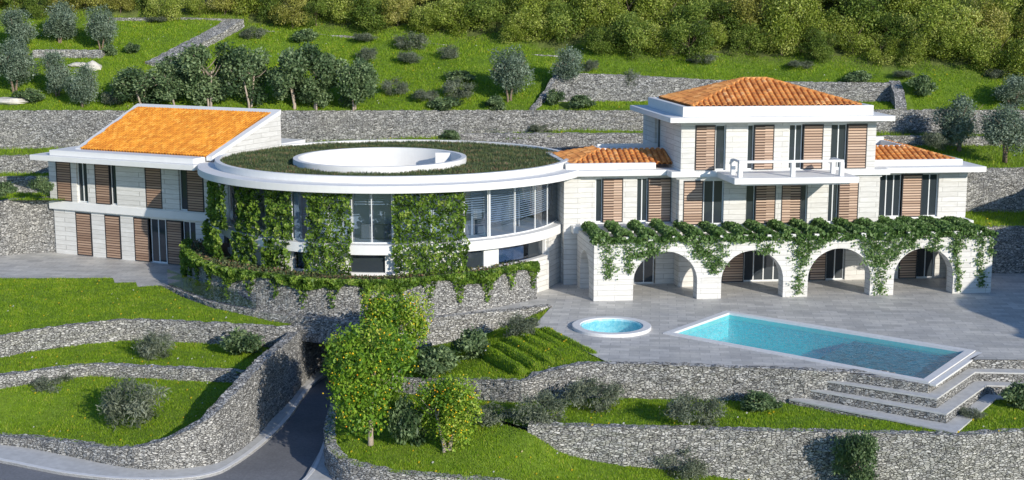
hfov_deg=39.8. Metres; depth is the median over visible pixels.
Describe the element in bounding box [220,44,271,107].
leafy tree
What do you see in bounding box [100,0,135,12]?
scrub tree
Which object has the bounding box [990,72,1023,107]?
olive tree
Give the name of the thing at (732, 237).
pergola vine
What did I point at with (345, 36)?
gabion wall
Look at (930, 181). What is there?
window
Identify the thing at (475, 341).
shrub
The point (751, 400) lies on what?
shrub
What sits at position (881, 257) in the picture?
hanging vine
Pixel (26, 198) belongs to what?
lawn
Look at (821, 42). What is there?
scrub tree
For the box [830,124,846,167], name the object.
window
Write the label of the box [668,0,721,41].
scrub tree
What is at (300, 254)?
window
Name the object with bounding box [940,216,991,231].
pergola vine
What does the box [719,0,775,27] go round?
scrub tree
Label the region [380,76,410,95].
shrub
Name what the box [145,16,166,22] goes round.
shrub
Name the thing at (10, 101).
boulder
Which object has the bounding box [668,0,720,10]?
scrub tree
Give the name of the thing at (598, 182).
window
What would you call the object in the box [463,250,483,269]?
window
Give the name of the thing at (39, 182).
shrub
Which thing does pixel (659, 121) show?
window
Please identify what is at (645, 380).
gabion wall
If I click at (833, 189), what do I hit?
window
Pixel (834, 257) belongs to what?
window
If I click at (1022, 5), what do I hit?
scrub tree
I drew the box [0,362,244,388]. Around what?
gabion wall
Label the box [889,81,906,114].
gabion wall
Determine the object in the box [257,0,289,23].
scrub tree
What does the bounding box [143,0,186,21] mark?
scrub tree
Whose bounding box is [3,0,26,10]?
scrub tree
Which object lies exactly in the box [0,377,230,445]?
lawn
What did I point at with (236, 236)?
ivy
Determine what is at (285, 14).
scrub tree
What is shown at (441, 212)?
ivy
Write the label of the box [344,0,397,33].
scrub tree
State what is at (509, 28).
scrub tree
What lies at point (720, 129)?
window
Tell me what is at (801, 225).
pergola vine
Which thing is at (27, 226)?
gabion wall
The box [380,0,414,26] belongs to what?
scrub tree
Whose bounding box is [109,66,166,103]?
leafy tree
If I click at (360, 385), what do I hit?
citrus tree
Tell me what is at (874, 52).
scrub tree
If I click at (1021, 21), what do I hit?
scrub tree
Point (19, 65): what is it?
olive tree
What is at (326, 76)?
leafy tree
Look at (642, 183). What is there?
window
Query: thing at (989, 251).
hanging vine
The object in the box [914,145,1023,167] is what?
lawn
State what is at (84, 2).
scrub tree
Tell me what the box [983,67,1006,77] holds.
shrub
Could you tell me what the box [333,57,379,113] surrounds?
leafy tree
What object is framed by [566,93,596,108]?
shrub
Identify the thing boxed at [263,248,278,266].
window
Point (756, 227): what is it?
pergola vine
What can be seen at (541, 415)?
shrub
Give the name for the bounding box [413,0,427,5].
scrub tree
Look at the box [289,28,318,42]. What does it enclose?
shrub
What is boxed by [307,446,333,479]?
pavement
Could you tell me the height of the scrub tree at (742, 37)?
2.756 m
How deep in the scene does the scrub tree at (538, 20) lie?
107.01 m
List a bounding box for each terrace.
[0,252,473,315]
[476,265,1023,374]
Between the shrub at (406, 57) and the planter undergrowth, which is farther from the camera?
the shrub at (406, 57)
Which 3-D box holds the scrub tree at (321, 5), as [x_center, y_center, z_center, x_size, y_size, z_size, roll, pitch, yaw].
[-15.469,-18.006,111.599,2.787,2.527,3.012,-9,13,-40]
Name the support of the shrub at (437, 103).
on the hillside
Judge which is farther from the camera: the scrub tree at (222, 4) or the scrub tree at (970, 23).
the scrub tree at (222, 4)
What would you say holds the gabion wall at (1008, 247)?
on the terrace at (990, 325)
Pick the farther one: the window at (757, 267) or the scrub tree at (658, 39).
the scrub tree at (658, 39)
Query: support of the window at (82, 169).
in the gabled house
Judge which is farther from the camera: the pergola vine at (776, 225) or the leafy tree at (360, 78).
the leafy tree at (360, 78)
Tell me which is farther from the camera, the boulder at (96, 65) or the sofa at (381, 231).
the boulder at (96, 65)
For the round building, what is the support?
on the terrace at (50, 265)
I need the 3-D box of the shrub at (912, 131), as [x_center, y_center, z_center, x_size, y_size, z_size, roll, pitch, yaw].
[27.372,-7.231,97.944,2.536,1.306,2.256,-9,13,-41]
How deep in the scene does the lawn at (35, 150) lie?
97.77 m
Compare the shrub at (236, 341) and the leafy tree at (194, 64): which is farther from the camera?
the leafy tree at (194, 64)
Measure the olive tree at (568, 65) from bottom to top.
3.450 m
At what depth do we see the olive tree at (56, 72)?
99.36 m
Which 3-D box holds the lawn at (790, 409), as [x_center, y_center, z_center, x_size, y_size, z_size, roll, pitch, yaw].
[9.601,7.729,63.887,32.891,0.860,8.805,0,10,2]
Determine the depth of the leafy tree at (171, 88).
97.27 m
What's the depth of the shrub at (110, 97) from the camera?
98.28 m
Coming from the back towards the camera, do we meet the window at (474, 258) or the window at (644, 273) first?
the window at (644, 273)
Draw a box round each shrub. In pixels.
[0,181,17,196]
[12,88,44,103]
[25,374,74,392]
[27,176,53,195]
[96,371,171,431]
[101,88,124,105]
[102,43,117,55]
[124,42,140,53]
[131,328,176,360]
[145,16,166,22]
[218,326,264,354]
[239,26,268,38]
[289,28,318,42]
[352,32,377,40]
[355,46,377,60]
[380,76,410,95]
[382,393,430,446]
[391,31,430,50]
[397,50,422,63]
[412,89,438,101]
[414,344,460,377]
[426,97,464,109]
[436,44,459,58]
[438,129,461,139]
[440,76,476,98]
[443,69,475,82]
[450,324,489,359]
[471,399,524,429]
[485,94,505,110]
[498,310,540,337]
[509,388,571,431]
[528,123,552,131]
[546,88,564,104]
[560,374,627,413]
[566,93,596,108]
[583,59,599,72]
[624,69,640,85]
[652,445,711,479]
[659,391,727,428]
[686,53,717,63]
[739,390,782,412]
[787,59,813,68]
[841,70,874,81]
[887,127,919,134]
[892,69,916,77]
[904,73,938,95]
[920,132,948,151]
[958,406,987,420]
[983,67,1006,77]
[998,379,1023,409]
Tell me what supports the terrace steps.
on the lawn at (790, 409)
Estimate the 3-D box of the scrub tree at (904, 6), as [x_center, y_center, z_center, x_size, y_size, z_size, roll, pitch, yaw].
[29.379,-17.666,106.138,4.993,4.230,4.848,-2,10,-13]
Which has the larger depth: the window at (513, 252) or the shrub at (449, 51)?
the shrub at (449, 51)
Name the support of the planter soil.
in the gabion wall at (347, 304)
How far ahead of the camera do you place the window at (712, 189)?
81.56 m
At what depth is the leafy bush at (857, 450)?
58.06 m
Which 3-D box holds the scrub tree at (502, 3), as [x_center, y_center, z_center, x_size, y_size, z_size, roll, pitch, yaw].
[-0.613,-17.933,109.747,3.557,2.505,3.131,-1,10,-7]
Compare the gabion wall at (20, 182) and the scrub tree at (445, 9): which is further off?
the scrub tree at (445, 9)
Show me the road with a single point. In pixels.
(290, 449)
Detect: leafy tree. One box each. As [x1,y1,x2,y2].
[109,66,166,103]
[151,53,195,104]
[175,41,239,106]
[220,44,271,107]
[265,40,323,109]
[291,51,341,109]
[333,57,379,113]
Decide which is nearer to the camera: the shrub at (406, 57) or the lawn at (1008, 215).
the lawn at (1008, 215)
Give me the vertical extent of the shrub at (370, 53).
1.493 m
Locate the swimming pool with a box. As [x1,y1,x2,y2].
[663,310,981,386]
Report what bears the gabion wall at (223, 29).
on the hillside
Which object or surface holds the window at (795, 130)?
in the villa
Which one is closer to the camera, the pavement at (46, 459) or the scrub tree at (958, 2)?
the pavement at (46, 459)
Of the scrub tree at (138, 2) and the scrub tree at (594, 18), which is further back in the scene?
the scrub tree at (138, 2)
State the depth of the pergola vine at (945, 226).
80.71 m
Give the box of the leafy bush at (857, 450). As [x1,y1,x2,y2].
[829,429,879,479]
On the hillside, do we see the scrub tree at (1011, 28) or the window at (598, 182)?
the scrub tree at (1011, 28)
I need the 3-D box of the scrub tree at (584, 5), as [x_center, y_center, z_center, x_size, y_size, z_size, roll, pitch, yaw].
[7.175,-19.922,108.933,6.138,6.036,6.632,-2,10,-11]
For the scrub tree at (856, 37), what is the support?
on the hillside
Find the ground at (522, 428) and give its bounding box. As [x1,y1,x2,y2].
[40,328,982,430]
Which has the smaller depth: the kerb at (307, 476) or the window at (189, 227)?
the kerb at (307, 476)
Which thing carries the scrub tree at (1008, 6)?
on the hillside
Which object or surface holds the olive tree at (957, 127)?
on the lawn at (986, 153)
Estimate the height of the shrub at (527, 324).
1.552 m
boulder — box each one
[0,97,28,104]
[68,62,85,66]
[85,60,101,70]
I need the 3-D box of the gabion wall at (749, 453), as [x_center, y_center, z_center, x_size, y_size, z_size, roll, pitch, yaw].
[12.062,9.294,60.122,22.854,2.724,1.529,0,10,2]
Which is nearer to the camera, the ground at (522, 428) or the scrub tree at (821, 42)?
the ground at (522, 428)
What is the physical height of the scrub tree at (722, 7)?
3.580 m
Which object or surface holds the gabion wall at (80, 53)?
on the hillside
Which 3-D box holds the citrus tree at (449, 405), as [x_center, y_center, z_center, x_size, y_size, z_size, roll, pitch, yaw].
[-2.793,7.429,59.977,3.327,3.997,3.419,0,10,0]
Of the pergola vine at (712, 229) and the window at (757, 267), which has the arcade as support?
the pergola vine at (712, 229)
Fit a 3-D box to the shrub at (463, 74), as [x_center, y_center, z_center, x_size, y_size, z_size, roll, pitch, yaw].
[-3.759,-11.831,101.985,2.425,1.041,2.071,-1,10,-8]
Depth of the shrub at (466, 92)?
99.47 m
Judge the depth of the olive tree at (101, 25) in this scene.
106.30 m
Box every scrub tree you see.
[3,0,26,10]
[23,0,53,18]
[45,0,80,11]
[64,0,105,8]
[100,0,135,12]
[131,0,160,10]
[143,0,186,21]
[182,0,213,16]
[202,0,242,13]
[227,0,265,15]
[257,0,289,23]
[268,0,318,27]
[299,0,333,26]
[322,0,363,24]
[326,0,367,17]
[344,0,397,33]
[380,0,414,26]
[407,1,444,34]
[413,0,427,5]
[431,0,482,36]
[451,0,495,10]
[454,0,509,32]
[484,0,521,23]
[498,9,538,43]
[508,0,567,20]
[513,2,562,41]
[528,0,577,29]
[540,0,588,43]
[567,0,633,15]
[571,0,622,35]
[579,24,621,55]
[603,0,661,25]
[604,11,655,59]
[635,0,687,33]
[636,22,679,56]
[665,17,714,61]
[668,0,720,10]
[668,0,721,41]
[701,0,750,38]
[702,21,729,50]
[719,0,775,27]
[727,22,769,56]
[751,20,811,56]
[757,0,826,52]
[759,0,833,18]
[793,9,846,45]
[800,25,839,62]
[826,0,891,39]
[830,14,872,56]
[862,32,901,65]
[864,10,918,49]
[872,0,932,27]
[889,31,928,67]
[890,3,960,54]
[915,19,974,62]
[918,0,992,47]
[920,0,974,19]
[954,0,1013,50]
[956,25,1013,76]
[972,0,1023,27]
[992,19,1023,52]
[999,36,1023,78]
[1009,9,1023,43]
[1013,0,1023,14]
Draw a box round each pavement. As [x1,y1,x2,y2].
[0,368,327,479]
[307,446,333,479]
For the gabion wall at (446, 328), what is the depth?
74.59 m
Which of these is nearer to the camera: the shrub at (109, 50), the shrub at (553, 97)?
the shrub at (553, 97)
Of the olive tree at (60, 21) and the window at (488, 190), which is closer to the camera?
the window at (488, 190)
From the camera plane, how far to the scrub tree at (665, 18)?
106.44 m
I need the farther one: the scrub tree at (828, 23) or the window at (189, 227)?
the scrub tree at (828, 23)
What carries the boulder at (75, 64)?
on the hillside
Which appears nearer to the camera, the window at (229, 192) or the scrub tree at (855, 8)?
the window at (229, 192)
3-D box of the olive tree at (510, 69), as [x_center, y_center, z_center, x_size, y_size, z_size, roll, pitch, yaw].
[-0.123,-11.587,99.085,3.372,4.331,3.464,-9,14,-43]
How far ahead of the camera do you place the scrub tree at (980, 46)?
101.07 m
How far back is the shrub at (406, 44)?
107.28 m
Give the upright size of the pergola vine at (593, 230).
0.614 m
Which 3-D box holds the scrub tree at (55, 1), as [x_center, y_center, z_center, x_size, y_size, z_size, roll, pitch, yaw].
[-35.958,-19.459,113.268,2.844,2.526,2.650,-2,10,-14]
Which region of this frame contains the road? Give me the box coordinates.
[0,375,407,479]
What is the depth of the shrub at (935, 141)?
94.03 m
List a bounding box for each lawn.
[0,130,986,155]
[0,173,44,175]
[0,193,61,199]
[0,278,289,334]
[0,341,268,373]
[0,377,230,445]
[335,395,731,479]
[398,394,1023,430]
[403,310,601,379]
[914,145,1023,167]
[965,212,1023,225]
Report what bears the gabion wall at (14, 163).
on the lawn at (35, 150)
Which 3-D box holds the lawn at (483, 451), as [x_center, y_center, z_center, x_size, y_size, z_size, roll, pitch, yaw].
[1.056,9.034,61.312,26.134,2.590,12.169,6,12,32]
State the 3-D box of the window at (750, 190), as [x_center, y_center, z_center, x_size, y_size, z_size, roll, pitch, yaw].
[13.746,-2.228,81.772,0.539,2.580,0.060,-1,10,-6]
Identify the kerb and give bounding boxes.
[0,372,326,479]
[302,441,323,479]
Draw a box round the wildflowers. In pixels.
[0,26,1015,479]
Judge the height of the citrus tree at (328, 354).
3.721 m
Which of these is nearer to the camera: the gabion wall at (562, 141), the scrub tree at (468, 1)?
the gabion wall at (562, 141)
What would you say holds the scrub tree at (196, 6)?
on the hillside
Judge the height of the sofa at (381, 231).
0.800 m
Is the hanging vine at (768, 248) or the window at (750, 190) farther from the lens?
the window at (750, 190)
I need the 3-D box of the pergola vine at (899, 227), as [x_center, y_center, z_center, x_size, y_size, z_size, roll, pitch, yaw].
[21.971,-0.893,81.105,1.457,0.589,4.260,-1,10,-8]
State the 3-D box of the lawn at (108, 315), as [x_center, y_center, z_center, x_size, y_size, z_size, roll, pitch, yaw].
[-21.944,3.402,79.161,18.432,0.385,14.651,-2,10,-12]
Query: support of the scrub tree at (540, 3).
on the hillside
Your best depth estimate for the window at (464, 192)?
77.20 m
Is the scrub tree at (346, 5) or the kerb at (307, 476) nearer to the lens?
the kerb at (307, 476)
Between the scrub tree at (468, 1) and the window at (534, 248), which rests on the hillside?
the scrub tree at (468, 1)
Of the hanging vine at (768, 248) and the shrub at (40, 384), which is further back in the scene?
the hanging vine at (768, 248)
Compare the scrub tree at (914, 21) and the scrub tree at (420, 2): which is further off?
the scrub tree at (420, 2)
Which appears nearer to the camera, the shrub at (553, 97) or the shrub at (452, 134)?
the shrub at (452, 134)
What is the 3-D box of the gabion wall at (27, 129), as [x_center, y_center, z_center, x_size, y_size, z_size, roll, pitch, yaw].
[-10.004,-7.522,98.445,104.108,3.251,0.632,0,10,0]
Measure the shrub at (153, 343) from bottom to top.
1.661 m
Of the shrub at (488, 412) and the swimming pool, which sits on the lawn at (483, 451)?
the shrub at (488, 412)
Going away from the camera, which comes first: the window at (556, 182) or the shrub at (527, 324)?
the shrub at (527, 324)
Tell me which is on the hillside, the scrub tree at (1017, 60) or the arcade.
the scrub tree at (1017, 60)
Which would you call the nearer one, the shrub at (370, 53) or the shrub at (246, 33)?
the shrub at (370, 53)
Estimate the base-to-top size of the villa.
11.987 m
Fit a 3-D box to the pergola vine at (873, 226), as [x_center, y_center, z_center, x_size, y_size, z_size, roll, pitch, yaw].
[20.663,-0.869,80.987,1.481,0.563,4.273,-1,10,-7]
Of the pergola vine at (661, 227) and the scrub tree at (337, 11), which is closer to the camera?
the pergola vine at (661, 227)
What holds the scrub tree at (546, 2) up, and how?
on the hillside
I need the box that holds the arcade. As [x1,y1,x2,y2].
[577,228,993,300]
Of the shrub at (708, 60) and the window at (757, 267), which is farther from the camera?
the shrub at (708, 60)
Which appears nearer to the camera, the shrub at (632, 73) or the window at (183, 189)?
the window at (183, 189)
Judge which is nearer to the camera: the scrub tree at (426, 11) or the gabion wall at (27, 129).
the gabion wall at (27, 129)
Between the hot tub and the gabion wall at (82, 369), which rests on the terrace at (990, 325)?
the hot tub
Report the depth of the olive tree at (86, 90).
97.84 m
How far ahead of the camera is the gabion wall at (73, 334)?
74.37 m
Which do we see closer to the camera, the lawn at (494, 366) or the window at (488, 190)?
the lawn at (494, 366)
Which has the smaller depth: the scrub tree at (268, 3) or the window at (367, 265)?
the window at (367, 265)
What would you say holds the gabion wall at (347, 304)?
on the terrace at (50, 265)
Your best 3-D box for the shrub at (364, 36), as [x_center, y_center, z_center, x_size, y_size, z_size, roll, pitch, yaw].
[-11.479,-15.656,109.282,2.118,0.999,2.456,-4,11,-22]
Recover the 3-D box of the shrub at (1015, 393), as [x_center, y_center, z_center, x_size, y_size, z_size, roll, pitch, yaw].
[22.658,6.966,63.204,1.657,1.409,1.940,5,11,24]
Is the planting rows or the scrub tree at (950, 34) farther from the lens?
the scrub tree at (950, 34)
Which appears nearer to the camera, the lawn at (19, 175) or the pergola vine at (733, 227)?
the pergola vine at (733, 227)
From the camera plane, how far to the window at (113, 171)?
89.66 m
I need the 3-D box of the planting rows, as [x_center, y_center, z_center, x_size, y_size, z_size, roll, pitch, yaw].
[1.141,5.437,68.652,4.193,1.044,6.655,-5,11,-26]
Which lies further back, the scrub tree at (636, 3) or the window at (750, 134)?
the scrub tree at (636, 3)
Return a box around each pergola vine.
[581,221,609,238]
[589,229,998,246]
[603,220,633,238]
[627,219,657,237]
[648,218,681,238]
[673,219,706,237]
[698,221,728,237]
[721,221,753,236]
[742,219,776,236]
[767,219,801,236]
[787,217,825,235]
[810,217,847,234]
[832,217,870,234]
[853,217,895,233]
[877,215,921,233]
[894,215,942,233]
[916,215,966,232]
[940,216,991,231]
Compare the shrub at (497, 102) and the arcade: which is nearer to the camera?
the arcade
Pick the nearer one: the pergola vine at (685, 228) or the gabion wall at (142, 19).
the pergola vine at (685, 228)
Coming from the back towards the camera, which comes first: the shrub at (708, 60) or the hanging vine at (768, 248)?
the shrub at (708, 60)
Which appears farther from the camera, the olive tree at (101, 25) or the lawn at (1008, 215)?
the olive tree at (101, 25)
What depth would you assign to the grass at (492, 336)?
77.37 m
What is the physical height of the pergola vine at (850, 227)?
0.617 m
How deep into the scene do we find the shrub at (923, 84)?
98.85 m
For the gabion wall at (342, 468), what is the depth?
59.07 m
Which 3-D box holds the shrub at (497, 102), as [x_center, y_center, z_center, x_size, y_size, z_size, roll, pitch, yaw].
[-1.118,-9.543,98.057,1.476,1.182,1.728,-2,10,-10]
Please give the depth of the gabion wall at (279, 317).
75.98 m
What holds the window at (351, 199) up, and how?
in the round building
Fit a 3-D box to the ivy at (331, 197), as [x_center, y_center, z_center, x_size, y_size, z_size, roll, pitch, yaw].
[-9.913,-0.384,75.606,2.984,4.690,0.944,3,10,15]
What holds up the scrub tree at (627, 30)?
on the hillside
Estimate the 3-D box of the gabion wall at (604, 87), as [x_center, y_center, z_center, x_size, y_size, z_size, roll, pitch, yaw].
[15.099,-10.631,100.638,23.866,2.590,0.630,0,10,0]
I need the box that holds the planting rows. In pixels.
[479,328,595,374]
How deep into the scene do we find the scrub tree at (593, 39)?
104.91 m
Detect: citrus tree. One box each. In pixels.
[319,312,421,445]
[321,332,377,385]
[356,286,433,362]
[410,371,484,452]
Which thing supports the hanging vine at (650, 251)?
hanging from the arcade
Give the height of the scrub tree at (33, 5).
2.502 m
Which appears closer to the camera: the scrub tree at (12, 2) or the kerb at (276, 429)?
the kerb at (276, 429)
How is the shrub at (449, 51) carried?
on the hillside
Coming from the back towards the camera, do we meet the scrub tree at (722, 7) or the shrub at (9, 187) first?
the scrub tree at (722, 7)
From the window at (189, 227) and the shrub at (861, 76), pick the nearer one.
the window at (189, 227)
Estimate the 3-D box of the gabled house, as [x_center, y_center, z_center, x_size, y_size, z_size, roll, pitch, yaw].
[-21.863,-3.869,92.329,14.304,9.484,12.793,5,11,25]
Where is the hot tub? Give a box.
[572,316,650,337]
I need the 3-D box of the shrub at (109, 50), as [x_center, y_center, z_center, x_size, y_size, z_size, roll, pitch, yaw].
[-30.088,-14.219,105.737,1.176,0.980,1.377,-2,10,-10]
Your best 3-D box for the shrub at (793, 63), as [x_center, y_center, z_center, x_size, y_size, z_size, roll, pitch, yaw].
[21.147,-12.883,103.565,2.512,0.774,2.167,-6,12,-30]
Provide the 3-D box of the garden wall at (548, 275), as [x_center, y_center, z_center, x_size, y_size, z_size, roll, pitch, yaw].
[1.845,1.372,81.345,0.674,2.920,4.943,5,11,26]
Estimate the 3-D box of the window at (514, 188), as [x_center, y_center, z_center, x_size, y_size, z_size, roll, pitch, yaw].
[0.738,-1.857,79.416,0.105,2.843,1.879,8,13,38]
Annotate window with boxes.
[77,163,87,201]
[111,165,116,204]
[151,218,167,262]
[180,170,186,209]
[183,221,195,240]
[228,185,233,225]
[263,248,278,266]
[291,191,306,240]
[292,252,307,271]
[351,199,371,243]
[351,255,384,275]
[371,194,392,243]
[463,192,488,239]
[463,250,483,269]
[488,190,514,237]
[499,245,526,265]
[514,188,534,233]
[527,240,542,258]
[534,185,547,229]
[547,182,556,224]
[595,179,601,221]
[633,256,653,282]
[636,178,647,221]
[657,119,660,146]
[703,180,722,223]
[715,125,725,169]
[743,251,777,280]
[746,125,753,169]
[746,186,754,219]
[788,124,801,168]
[801,185,806,221]
[826,248,843,279]
[827,185,837,221]
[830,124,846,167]
[879,174,900,216]
[916,248,933,277]
[921,174,937,215]
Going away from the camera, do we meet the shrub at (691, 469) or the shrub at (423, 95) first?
the shrub at (691, 469)
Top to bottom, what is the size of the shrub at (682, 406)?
1.572 m
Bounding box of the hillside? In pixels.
[0,0,1023,110]
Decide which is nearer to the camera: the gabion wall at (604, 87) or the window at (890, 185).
the window at (890, 185)
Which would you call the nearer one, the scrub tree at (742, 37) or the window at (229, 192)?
the window at (229, 192)
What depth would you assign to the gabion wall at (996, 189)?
90.42 m
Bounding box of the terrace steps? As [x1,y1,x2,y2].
[789,359,1023,432]
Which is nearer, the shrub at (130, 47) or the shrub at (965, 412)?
the shrub at (965, 412)
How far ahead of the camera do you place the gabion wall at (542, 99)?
99.24 m
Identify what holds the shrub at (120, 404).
on the lawn at (49, 414)
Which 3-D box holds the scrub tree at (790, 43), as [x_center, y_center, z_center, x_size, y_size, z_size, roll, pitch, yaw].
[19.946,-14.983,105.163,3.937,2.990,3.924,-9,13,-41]
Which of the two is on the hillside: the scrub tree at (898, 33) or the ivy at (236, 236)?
the scrub tree at (898, 33)
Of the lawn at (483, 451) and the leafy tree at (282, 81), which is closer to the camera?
the lawn at (483, 451)
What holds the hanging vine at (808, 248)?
hanging from the arcade
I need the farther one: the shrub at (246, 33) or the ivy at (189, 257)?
the shrub at (246, 33)
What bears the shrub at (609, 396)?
on the lawn at (790, 409)
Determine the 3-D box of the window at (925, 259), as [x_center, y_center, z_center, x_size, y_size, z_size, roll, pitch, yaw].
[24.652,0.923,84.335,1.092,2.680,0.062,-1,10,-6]
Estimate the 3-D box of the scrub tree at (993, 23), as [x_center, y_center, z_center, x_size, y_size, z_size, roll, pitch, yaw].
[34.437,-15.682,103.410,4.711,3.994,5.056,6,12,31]
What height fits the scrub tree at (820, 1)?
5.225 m
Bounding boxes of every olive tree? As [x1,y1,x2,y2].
[0,5,39,47]
[0,37,40,92]
[37,47,72,96]
[40,0,78,42]
[61,62,98,107]
[83,4,118,49]
[486,44,535,101]
[548,43,584,81]
[932,92,983,151]
[979,102,1023,162]
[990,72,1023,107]
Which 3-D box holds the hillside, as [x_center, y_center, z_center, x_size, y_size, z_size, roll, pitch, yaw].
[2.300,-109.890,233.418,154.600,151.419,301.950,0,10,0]
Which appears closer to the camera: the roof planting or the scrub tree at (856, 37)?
the roof planting
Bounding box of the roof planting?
[220,140,563,175]
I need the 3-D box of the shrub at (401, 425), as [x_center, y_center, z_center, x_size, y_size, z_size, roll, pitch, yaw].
[-4.499,7.887,60.719,1.799,2.568,2.333,3,11,18]
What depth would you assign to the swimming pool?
69.52 m
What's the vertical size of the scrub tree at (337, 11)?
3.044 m
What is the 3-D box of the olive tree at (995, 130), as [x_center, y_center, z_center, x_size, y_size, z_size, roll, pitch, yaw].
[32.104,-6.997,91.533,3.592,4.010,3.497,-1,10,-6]
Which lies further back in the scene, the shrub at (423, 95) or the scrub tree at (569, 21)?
the scrub tree at (569, 21)
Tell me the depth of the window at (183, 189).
87.37 m
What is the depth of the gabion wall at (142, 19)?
112.37 m
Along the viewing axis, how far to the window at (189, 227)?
87.80 m
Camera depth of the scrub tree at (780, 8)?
104.23 m
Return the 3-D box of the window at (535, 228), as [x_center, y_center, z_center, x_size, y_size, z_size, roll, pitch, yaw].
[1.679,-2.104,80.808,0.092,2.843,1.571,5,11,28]
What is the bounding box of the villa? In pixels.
[536,77,986,286]
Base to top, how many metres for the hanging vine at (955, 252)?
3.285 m
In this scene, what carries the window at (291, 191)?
in the round building
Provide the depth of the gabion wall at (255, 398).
63.78 m
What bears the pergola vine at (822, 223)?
on the arcade
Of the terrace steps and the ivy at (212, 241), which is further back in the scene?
the ivy at (212, 241)
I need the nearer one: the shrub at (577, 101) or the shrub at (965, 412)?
the shrub at (965, 412)
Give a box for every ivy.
[179,237,540,308]
[200,180,227,260]
[229,186,262,265]
[259,189,293,271]
[301,192,353,275]
[391,192,470,275]
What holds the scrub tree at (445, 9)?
on the hillside
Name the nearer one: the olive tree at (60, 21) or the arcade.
the arcade
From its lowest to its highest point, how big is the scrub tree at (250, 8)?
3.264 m
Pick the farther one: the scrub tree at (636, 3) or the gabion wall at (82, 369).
the scrub tree at (636, 3)
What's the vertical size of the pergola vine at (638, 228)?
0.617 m
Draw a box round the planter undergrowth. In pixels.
[191,239,529,279]
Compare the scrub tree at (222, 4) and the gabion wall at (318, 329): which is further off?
the scrub tree at (222, 4)
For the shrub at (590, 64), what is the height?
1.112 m
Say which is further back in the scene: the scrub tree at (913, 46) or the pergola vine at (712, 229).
the scrub tree at (913, 46)
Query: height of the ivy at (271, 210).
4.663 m
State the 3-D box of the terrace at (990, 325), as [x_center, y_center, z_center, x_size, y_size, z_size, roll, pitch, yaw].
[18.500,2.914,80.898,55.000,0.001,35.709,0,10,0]
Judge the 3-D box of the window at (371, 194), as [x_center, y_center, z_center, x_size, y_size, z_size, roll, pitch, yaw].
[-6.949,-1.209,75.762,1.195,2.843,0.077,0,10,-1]
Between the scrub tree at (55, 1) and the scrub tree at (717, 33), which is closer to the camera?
the scrub tree at (717, 33)
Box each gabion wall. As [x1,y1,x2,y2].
[0,109,1023,148]
[0,155,48,172]
[0,175,49,192]
[0,195,55,255]
[0,318,296,357]
[0,329,330,469]
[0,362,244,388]
[32,49,104,58]
[112,17,224,20]
[145,18,244,65]
[165,285,304,359]
[186,241,537,318]
[255,30,560,56]
[299,314,374,343]
[323,394,505,479]
[385,360,892,402]
[398,304,551,350]
[458,132,1023,150]
[527,421,1023,479]
[530,74,556,116]
[557,72,892,101]
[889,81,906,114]
[966,167,1023,212]
[986,225,1023,273]
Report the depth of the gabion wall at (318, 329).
73.54 m
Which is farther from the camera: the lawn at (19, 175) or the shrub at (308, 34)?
the shrub at (308, 34)
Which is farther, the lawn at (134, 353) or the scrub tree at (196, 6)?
the scrub tree at (196, 6)
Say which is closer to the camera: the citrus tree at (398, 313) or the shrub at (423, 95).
the citrus tree at (398, 313)
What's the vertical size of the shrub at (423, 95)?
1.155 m
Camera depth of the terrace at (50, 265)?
87.06 m
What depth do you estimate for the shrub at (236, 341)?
71.81 m
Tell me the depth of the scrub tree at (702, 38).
103.77 m
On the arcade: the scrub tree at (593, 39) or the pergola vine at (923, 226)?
the pergola vine at (923, 226)
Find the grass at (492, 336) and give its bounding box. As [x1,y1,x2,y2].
[0,4,1023,479]
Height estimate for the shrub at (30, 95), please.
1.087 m
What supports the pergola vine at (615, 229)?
on the arcade
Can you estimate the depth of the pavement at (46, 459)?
62.42 m
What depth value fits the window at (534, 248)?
80.65 m
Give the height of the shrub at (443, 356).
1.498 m
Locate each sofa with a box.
[361,224,391,238]
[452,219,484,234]
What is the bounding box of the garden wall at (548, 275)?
[520,234,559,292]
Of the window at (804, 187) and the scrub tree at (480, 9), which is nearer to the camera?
the window at (804, 187)
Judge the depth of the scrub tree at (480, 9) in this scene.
108.44 m
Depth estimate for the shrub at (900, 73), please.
100.98 m
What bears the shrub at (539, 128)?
on the lawn at (35, 150)
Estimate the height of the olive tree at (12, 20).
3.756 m
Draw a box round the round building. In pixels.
[197,139,579,275]
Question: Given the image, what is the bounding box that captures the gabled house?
[30,103,304,264]
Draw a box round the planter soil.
[192,243,472,278]
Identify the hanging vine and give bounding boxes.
[595,240,678,280]
[680,239,730,274]
[742,239,791,255]
[785,238,832,296]
[851,237,920,295]
[924,236,971,291]
[970,236,997,287]
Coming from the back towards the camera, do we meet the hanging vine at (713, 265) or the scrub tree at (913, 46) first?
the scrub tree at (913, 46)
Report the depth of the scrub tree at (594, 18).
106.86 m

